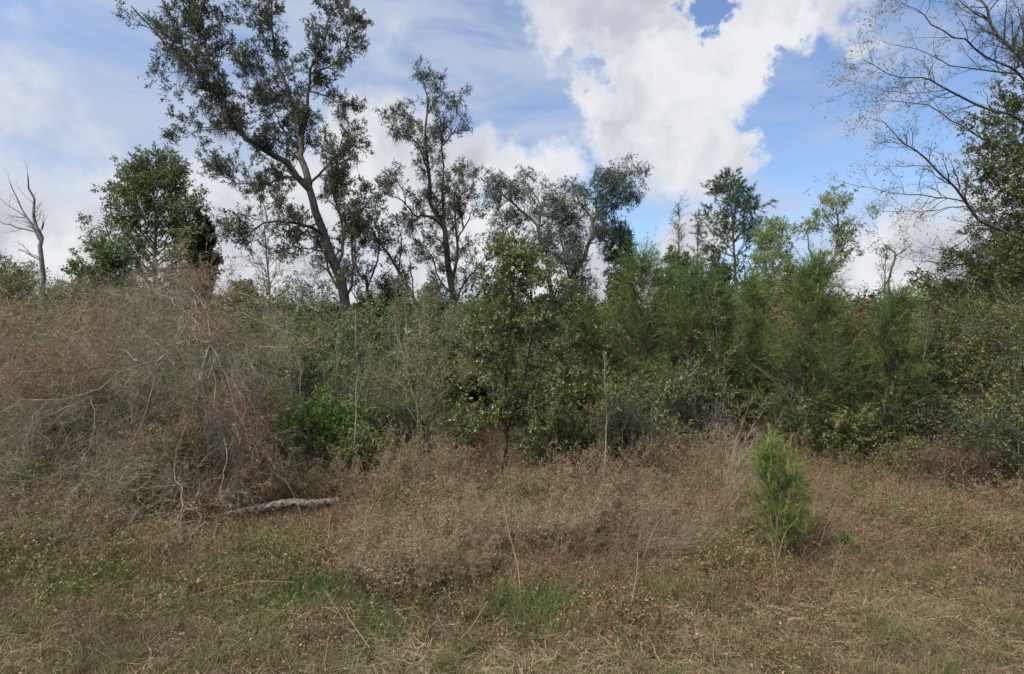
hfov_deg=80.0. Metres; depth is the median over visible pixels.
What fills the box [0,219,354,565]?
weeping shrub
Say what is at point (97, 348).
shrub
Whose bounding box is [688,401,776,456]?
shrub
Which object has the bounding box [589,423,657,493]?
dry weed
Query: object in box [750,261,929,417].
shrub
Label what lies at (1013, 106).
spreading tree
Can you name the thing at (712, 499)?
dry weed
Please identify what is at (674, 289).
scrub tree
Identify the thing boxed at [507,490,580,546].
dry weed
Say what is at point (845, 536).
pine seedling
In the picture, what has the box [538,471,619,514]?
dry weed
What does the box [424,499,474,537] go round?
dry weed
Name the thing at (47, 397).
shrub
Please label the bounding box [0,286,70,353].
shrub
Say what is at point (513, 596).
green tuft
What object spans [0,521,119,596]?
green tuft
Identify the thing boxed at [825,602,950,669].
green tuft
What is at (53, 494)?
dry weed
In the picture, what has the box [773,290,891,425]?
young pine
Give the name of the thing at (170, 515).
dry weed
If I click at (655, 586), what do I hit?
green tuft
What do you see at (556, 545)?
dry weed
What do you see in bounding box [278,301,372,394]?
shrub
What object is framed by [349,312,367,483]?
sapling
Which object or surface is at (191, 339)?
shrub
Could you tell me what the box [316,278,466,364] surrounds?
shrub
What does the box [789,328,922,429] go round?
shrub
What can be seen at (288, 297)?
sapling
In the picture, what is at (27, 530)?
dry weed
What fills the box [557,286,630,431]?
young pine
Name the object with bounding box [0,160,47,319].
dead tree
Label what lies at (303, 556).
dry stalk
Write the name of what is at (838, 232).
spring tree
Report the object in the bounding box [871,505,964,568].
dry stalk
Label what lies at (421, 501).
dry weed
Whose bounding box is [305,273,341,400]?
sapling
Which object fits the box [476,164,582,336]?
feathery tree
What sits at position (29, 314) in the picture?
shrub
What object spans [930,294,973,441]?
sapling
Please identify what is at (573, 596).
green tuft
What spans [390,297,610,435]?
shrub
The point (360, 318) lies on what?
sapling
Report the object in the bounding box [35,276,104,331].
scrub tree
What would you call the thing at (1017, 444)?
shrub
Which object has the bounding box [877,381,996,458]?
shrub
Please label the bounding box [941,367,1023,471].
shrub
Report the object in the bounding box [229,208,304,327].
young pine
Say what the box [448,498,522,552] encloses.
dry weed
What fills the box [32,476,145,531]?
shrub
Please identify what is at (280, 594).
green tuft
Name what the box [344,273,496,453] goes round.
bare sapling
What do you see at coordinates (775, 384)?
shrub
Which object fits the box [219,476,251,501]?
dry weed
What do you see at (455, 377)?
shrub
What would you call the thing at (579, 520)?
dry weed
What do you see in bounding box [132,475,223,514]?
dry weed
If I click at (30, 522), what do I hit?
dry weed
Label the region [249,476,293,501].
dry weed
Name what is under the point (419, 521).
dry weed
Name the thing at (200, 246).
broadleaf tree
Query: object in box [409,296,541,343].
shrub
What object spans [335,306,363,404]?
sapling
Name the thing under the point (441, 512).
dry weed
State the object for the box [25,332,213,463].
shrub
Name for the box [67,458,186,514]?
shrub
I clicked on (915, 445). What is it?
shrub
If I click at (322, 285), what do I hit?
broadleaf tree
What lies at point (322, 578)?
green tuft
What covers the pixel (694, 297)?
young pine
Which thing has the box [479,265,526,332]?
scrub tree
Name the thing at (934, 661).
grass
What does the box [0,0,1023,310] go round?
sky
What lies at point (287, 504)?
fallen log
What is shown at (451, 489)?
dry weed
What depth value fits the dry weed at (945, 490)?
9.33 m
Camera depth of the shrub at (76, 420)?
10.27 m
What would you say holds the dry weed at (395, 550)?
on the ground at (528, 596)
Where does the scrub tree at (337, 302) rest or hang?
on the ground at (528, 596)
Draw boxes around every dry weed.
[0,484,101,562]
[1,503,80,537]
[11,565,61,590]
[30,472,90,503]
[56,518,114,545]
[95,507,142,534]
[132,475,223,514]
[133,512,189,558]
[150,505,185,527]
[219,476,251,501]
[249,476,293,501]
[266,443,338,498]
[303,450,367,501]
[307,499,470,598]
[314,459,366,497]
[317,523,404,587]
[326,439,417,507]
[338,523,453,598]
[343,505,412,547]
[346,464,421,505]
[356,516,433,577]
[371,488,443,524]
[373,411,484,486]
[397,499,454,540]
[404,460,481,513]
[404,469,452,501]
[410,455,469,488]
[412,491,454,520]
[414,500,479,533]
[416,558,477,590]
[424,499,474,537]
[426,495,510,549]
[431,425,504,486]
[436,531,497,575]
[440,473,482,498]
[441,497,492,540]
[442,541,496,578]
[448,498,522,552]
[450,507,510,555]
[452,479,540,534]
[459,483,505,516]
[461,482,512,513]
[461,542,507,572]
[468,492,514,517]
[480,442,557,502]
[498,457,574,504]
[500,481,577,547]
[503,558,537,579]
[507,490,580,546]
[508,516,571,559]
[509,495,602,548]
[512,440,629,508]
[517,536,550,547]
[522,483,605,551]
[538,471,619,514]
[539,479,621,530]
[547,439,649,502]
[557,496,627,529]
[562,529,604,555]
[566,483,645,537]
[566,493,622,528]
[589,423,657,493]
[597,505,656,538]
[601,476,657,503]
[607,469,662,497]
[610,478,645,509]
[625,472,726,540]
[626,426,697,481]
[627,479,689,516]
[638,472,690,505]
[641,459,718,501]
[688,417,754,476]
[697,489,732,510]
[716,502,760,537]
[728,472,769,500]
[730,489,787,517]
[746,498,805,534]
[780,503,819,522]
[813,501,840,520]
[814,478,900,519]
[820,494,873,538]
[866,477,891,493]
[876,514,900,524]
[927,480,973,497]
[947,477,1006,493]
[947,501,1018,538]
[970,469,1023,510]
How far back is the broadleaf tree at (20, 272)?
25.57 m
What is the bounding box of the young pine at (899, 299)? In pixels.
[820,275,961,449]
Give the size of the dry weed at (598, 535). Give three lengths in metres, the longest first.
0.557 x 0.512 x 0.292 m
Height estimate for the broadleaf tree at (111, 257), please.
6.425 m
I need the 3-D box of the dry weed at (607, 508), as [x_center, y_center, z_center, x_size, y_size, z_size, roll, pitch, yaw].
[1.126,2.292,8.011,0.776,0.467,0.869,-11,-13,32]
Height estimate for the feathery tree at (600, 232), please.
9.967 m
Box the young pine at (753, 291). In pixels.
[730,272,793,433]
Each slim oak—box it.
[330,203,397,307]
[353,208,427,317]
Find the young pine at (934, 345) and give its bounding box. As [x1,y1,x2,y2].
[891,307,978,434]
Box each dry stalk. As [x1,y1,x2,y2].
[147,520,179,586]
[159,581,282,605]
[166,523,171,589]
[199,639,233,666]
[217,517,247,599]
[291,527,308,591]
[342,606,369,648]
[362,504,371,560]
[421,511,459,600]
[461,601,487,637]
[503,504,520,594]
[577,512,587,571]
[630,553,637,609]
[711,523,742,586]
[773,506,780,593]
[778,518,797,559]
[828,548,845,595]
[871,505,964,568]
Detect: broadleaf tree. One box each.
[0,249,69,327]
[60,141,227,330]
[61,238,133,329]
[177,204,224,326]
[273,268,336,334]
[920,277,983,339]
[962,232,1023,378]
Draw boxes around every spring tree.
[731,214,808,331]
[784,183,879,290]
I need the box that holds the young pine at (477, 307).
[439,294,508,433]
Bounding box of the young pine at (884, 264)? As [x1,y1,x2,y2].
[875,242,898,325]
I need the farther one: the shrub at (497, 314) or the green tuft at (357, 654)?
the shrub at (497, 314)
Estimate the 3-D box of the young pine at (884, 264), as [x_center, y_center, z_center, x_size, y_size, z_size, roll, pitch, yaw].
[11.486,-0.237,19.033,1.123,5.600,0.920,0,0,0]
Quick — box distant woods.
[1,285,891,334]
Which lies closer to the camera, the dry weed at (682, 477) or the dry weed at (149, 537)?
the dry weed at (149, 537)
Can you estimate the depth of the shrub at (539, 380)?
12.88 m
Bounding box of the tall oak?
[372,55,500,316]
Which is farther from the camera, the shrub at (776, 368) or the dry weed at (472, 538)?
the shrub at (776, 368)
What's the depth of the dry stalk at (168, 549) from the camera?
5.92 m
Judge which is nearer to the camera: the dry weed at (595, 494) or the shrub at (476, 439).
the dry weed at (595, 494)
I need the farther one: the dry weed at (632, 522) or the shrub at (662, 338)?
the shrub at (662, 338)
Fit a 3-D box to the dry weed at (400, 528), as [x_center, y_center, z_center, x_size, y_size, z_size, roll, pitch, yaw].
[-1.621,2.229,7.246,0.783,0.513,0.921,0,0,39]
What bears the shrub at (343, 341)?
on the ground at (528, 596)
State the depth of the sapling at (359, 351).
11.89 m
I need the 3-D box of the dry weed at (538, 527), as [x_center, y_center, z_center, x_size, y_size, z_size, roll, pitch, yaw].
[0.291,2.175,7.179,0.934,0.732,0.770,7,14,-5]
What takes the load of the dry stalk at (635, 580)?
on the ground at (528, 596)
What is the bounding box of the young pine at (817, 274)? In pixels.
[712,232,884,463]
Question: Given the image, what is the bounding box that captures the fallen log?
[214,497,338,518]
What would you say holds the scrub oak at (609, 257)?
on the ground at (528, 596)
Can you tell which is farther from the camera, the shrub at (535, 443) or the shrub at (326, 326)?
the shrub at (326, 326)
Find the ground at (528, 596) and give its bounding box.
[0,422,1023,673]
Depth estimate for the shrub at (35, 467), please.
8.59 m
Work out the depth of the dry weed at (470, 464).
9.79 m
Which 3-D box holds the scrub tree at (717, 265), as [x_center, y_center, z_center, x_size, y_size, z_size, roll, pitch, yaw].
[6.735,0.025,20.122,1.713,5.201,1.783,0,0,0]
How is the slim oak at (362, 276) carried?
on the ground at (528, 596)
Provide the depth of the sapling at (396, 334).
14.88 m
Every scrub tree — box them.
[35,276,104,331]
[215,278,265,325]
[275,298,308,334]
[304,291,355,329]
[349,287,388,348]
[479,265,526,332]
[597,277,632,336]
[645,265,683,339]
[660,244,695,329]
[703,259,744,334]
[732,270,781,338]
[765,262,808,335]
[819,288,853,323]
[850,295,892,346]
[889,273,955,332]
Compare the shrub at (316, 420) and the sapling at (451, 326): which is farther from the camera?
the sapling at (451, 326)
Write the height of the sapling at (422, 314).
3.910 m
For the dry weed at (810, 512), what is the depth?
7.81 m
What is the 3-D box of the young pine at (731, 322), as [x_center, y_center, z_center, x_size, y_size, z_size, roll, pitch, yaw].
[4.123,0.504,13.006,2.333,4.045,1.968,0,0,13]
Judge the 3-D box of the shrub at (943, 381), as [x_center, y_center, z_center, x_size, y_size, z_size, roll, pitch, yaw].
[8.722,1.091,13.048,3.248,3.536,3.107,0,0,0]
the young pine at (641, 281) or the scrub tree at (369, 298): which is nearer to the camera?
the young pine at (641, 281)
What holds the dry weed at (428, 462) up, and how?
on the ground at (528, 596)
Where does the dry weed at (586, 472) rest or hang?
on the ground at (528, 596)
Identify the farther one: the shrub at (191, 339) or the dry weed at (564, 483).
the shrub at (191, 339)
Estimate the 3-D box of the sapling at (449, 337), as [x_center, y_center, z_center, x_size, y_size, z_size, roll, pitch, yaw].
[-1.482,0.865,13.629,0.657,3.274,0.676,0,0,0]
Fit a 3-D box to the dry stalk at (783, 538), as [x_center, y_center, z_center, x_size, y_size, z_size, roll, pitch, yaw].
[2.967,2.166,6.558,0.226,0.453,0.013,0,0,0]
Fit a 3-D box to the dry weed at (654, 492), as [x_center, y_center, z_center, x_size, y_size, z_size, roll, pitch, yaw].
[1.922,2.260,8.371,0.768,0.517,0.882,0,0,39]
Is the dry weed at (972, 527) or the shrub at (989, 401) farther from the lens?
the shrub at (989, 401)
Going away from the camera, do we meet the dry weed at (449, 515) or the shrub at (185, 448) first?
the dry weed at (449, 515)
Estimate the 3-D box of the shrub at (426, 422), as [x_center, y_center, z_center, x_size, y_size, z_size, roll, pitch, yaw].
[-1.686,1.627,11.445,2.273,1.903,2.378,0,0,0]
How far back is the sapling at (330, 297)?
14.71 m
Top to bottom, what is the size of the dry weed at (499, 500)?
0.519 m
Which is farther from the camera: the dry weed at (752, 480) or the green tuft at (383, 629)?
the dry weed at (752, 480)
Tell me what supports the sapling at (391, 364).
on the ground at (528, 596)
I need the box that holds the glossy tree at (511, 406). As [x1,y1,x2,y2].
[449,229,612,492]
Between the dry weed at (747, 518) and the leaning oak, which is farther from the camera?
the leaning oak
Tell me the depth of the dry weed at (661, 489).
8.95 m
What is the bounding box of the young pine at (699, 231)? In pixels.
[686,210,711,277]
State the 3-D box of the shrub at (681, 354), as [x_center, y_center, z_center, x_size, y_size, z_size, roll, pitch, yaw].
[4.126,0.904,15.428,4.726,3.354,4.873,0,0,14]
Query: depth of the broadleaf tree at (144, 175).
26.74 m
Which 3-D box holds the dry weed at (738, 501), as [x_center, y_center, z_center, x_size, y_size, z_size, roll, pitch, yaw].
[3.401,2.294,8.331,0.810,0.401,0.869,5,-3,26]
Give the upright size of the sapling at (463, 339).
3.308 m
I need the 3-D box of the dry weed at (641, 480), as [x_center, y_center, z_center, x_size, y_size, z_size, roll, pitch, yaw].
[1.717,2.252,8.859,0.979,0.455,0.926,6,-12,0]
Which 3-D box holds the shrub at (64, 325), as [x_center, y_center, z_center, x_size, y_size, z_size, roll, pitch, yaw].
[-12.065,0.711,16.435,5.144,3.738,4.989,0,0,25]
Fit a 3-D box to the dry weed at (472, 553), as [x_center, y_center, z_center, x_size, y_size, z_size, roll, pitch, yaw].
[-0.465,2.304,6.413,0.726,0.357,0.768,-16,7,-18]
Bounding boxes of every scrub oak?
[365,270,413,329]
[408,277,463,328]
[546,277,597,329]
[598,224,639,321]
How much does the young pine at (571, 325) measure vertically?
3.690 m
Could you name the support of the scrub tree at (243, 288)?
on the ground at (528, 596)
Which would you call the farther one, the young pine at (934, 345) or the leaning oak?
the leaning oak
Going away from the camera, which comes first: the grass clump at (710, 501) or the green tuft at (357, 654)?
the green tuft at (357, 654)
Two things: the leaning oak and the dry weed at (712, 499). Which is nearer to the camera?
the dry weed at (712, 499)
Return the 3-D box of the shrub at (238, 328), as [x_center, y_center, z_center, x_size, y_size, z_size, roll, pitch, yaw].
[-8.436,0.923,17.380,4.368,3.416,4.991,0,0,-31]
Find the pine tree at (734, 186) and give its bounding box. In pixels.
[679,166,785,313]
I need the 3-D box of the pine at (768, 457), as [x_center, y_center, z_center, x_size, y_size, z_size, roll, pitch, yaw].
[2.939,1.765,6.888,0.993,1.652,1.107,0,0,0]
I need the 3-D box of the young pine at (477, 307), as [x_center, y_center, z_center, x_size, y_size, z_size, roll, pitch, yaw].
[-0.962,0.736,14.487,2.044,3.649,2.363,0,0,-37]
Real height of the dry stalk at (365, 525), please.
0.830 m
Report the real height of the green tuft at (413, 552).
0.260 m
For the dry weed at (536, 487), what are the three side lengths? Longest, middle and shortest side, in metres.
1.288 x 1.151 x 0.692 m
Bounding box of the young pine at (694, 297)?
[614,247,750,449]
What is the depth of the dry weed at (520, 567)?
6.35 m
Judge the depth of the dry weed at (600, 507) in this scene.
7.90 m
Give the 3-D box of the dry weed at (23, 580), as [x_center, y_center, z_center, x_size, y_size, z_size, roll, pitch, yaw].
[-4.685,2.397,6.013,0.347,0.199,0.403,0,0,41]
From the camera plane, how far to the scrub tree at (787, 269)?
18.79 m
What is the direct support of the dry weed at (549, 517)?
on the ground at (528, 596)
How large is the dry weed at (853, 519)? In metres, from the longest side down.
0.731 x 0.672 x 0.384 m
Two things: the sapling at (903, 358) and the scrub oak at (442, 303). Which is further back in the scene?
the scrub oak at (442, 303)
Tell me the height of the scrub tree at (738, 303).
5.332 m
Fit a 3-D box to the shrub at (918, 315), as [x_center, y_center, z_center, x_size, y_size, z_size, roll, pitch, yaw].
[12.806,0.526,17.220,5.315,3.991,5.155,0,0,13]
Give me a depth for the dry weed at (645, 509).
7.58 m
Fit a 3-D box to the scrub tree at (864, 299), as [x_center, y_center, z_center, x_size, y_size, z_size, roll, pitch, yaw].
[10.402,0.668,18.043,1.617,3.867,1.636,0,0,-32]
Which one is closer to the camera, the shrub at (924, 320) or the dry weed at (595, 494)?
the dry weed at (595, 494)
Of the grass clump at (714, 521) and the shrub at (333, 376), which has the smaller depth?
the grass clump at (714, 521)
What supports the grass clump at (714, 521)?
on the ground at (528, 596)
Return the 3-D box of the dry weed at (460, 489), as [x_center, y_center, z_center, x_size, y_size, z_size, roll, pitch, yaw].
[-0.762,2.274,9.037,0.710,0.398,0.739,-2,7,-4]
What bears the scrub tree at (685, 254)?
on the ground at (528, 596)
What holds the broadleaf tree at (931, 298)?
on the ground at (528, 596)
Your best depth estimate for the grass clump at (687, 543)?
6.96 m
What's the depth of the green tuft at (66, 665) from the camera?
4.70 m
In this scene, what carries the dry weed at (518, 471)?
on the ground at (528, 596)
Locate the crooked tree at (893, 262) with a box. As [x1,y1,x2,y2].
[854,223,930,329]
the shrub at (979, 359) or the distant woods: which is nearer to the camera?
the shrub at (979, 359)
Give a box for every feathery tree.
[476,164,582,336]
[539,152,656,330]
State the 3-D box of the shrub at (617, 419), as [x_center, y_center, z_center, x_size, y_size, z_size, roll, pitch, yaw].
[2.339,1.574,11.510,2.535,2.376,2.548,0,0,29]
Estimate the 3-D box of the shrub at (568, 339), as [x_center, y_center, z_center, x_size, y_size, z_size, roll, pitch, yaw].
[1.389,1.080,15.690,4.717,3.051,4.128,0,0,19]
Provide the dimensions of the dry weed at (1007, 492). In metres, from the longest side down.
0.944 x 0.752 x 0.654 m
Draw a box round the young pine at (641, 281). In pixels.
[579,226,696,426]
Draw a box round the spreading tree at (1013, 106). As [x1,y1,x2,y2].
[804,0,1023,333]
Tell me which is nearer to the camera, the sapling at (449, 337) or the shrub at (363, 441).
the shrub at (363, 441)
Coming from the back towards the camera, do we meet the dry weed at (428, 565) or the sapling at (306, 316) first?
the sapling at (306, 316)
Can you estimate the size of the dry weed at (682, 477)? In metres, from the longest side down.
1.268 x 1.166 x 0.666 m
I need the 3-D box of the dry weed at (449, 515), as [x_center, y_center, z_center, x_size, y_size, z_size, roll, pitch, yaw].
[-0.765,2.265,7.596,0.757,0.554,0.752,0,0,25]
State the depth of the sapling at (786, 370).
11.59 m
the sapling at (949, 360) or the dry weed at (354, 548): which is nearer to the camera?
the dry weed at (354, 548)
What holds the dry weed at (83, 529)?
on the ground at (528, 596)
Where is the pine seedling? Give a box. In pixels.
[829,526,862,554]
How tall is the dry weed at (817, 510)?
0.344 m
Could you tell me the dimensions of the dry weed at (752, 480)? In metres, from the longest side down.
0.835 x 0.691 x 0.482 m
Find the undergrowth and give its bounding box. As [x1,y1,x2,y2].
[0,316,1023,648]
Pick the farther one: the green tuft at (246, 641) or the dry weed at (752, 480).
the dry weed at (752, 480)
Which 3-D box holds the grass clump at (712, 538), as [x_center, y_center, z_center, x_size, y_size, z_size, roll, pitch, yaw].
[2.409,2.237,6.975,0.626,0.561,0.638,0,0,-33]
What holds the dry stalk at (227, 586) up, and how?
on the ground at (528, 596)
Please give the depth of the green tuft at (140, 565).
6.27 m
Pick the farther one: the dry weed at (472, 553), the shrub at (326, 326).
the shrub at (326, 326)
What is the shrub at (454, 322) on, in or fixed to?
on the ground at (528, 596)
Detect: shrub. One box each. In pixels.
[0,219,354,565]
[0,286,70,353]
[0,299,31,331]
[0,301,98,398]
[0,337,123,447]
[0,378,155,466]
[0,441,86,511]
[2,330,86,388]
[6,297,77,330]
[6,297,138,369]
[10,304,117,350]
[13,280,136,340]
[15,303,165,417]
[24,298,178,352]
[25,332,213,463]
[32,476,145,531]
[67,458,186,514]
[72,282,230,426]
[88,409,232,488]
[98,307,260,411]
[102,316,217,418]
[145,283,351,409]
[146,302,259,333]
[148,298,269,348]
[148,313,285,434]
[171,271,330,349]
[174,311,278,339]
[196,358,316,481]
[245,305,390,441]
[259,314,323,345]
[267,381,377,479]
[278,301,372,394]
[282,300,416,379]
[292,301,369,348]
[293,416,400,493]
[295,346,374,413]
[309,340,396,390]
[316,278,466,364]
[316,364,416,457]
[329,329,457,419]
[334,298,528,426]
[364,373,480,464]
[380,309,444,336]
[382,304,462,349]
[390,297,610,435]
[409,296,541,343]
[419,302,529,363]
[432,397,501,456]
[456,312,586,432]
[476,312,594,439]
[499,393,603,478]
[518,323,615,405]
[524,315,691,427]
[553,291,686,419]
[577,282,761,393]
[578,362,699,472]
[616,317,768,419]
[648,319,756,465]
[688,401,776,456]
[722,287,812,435]
[727,341,811,432]
[729,321,820,429]
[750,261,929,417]
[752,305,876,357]
[772,383,898,472]
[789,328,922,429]
[845,306,1010,448]
[865,432,953,485]
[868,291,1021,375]
[873,284,930,333]
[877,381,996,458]
[890,239,1023,456]
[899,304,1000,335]
[907,422,1023,500]
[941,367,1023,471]
[941,386,1023,495]
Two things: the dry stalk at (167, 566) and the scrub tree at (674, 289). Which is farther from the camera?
the scrub tree at (674, 289)
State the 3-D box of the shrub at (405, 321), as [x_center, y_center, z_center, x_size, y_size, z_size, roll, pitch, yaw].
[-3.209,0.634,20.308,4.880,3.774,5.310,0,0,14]
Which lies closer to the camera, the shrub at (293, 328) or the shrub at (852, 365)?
the shrub at (852, 365)
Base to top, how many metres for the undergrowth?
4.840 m
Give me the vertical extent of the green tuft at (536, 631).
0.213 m
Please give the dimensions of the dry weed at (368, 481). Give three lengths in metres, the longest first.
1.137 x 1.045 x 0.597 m
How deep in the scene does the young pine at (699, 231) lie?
24.27 m
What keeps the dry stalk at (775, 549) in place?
on the ground at (528, 596)
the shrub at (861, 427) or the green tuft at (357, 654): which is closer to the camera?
the green tuft at (357, 654)
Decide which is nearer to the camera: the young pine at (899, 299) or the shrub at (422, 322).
the young pine at (899, 299)
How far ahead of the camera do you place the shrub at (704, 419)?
11.82 m
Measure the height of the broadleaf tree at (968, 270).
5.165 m
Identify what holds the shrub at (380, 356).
on the ground at (528, 596)
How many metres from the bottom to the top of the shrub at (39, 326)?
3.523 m
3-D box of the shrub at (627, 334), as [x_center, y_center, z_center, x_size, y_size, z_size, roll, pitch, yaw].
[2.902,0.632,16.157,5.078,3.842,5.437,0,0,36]
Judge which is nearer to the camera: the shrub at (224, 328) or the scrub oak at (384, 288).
the shrub at (224, 328)
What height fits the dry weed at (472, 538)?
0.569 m
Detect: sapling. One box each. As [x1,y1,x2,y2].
[271,271,298,390]
[282,311,298,454]
[293,340,305,448]
[296,286,315,380]
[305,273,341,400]
[318,270,343,379]
[331,298,350,390]
[331,311,343,403]
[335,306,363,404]
[340,311,370,409]
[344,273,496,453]
[345,321,378,403]
[349,277,393,417]
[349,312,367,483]
[362,283,388,394]
[372,309,403,399]
[383,289,400,379]
[386,308,405,349]
[399,300,412,396]
[415,282,430,347]
[432,305,457,394]
[440,297,459,417]
[454,300,471,397]
[593,345,620,487]
[701,272,737,445]
[781,312,809,458]
[782,273,806,404]
[820,303,850,403]
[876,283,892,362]
[883,323,915,451]
[907,301,945,432]
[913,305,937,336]
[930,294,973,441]
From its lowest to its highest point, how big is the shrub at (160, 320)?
3.990 m
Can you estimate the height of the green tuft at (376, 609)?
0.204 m
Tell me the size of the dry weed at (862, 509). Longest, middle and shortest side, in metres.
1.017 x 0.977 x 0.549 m
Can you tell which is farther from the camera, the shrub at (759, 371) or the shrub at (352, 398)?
the shrub at (759, 371)
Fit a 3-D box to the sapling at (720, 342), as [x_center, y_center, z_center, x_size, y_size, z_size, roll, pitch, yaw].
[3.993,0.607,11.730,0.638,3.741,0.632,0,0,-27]
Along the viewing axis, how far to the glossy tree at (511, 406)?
9.53 m
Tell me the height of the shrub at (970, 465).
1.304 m
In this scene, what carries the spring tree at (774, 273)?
on the ground at (528, 596)
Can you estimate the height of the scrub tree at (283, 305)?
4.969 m
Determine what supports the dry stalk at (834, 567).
on the ground at (528, 596)
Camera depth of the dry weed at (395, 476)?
8.82 m
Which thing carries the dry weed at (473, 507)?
on the ground at (528, 596)
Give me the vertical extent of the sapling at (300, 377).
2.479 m
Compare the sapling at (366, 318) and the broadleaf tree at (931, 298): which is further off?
the broadleaf tree at (931, 298)
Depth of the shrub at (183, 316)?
19.53 m
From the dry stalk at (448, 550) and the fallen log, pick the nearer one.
the dry stalk at (448, 550)
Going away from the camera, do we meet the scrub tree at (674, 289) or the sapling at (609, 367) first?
the sapling at (609, 367)
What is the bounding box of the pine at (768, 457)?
[733,423,830,563]
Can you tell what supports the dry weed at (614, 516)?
on the ground at (528, 596)
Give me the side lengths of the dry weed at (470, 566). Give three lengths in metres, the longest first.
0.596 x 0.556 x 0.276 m
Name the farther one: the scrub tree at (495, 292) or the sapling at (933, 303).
the scrub tree at (495, 292)
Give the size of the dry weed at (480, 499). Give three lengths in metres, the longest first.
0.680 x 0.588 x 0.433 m
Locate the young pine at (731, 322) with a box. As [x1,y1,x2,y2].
[669,268,767,436]
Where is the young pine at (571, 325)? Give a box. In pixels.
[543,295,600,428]
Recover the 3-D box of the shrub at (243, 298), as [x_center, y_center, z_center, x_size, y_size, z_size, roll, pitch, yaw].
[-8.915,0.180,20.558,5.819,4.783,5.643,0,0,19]
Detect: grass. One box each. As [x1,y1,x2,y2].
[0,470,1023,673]
[0,481,1023,673]
[702,391,801,526]
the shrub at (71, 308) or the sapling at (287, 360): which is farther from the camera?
the shrub at (71, 308)
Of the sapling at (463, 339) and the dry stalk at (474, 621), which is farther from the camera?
the sapling at (463, 339)
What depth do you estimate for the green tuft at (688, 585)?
5.86 m
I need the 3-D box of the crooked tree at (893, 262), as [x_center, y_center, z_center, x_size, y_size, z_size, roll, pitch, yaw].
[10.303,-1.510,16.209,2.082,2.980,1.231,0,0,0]
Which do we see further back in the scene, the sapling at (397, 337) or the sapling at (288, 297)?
the sapling at (288, 297)
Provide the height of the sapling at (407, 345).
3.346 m
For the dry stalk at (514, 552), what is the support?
on the ground at (528, 596)
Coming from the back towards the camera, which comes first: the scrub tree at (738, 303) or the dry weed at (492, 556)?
the scrub tree at (738, 303)
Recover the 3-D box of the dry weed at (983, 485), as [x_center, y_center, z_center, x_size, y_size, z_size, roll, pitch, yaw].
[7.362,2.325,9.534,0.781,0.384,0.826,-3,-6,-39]
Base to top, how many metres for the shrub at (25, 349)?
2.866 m
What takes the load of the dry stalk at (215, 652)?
on the ground at (528, 596)
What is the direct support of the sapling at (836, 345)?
on the ground at (528, 596)
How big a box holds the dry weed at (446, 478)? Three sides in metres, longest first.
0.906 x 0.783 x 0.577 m
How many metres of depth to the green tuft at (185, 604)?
5.56 m
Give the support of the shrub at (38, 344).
on the ground at (528, 596)
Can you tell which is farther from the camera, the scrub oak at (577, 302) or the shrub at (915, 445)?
the scrub oak at (577, 302)
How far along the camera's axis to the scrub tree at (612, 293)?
16.86 m
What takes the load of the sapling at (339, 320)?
on the ground at (528, 596)
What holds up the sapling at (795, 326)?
on the ground at (528, 596)
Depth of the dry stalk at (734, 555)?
6.03 m
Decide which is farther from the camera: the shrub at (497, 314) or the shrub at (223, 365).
the shrub at (497, 314)
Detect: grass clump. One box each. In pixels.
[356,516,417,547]
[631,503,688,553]
[662,501,721,558]
[669,447,728,535]
[679,492,745,550]
[690,508,734,557]
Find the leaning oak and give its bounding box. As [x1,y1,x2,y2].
[111,0,395,326]
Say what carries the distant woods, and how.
on the ground at (528, 596)
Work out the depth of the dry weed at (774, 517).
7.62 m
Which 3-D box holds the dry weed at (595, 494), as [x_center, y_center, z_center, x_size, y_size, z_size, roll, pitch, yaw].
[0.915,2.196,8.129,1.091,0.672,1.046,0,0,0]
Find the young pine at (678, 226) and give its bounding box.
[668,192,690,307]
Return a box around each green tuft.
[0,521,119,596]
[17,553,151,613]
[19,618,165,673]
[28,530,198,599]
[126,580,246,626]
[172,607,327,672]
[224,573,354,626]
[259,552,359,610]
[288,613,421,673]
[317,582,420,631]
[333,601,430,662]
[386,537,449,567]
[447,559,596,642]
[471,593,616,657]
[477,566,620,632]
[616,564,698,604]
[642,562,737,609]
[672,586,778,631]
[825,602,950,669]
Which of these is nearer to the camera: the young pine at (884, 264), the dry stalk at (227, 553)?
the dry stalk at (227, 553)
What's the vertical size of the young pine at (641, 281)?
5.051 m
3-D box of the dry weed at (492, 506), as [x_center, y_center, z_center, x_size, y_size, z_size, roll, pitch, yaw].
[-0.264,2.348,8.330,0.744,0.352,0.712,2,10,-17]
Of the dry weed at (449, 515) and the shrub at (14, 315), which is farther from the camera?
the shrub at (14, 315)

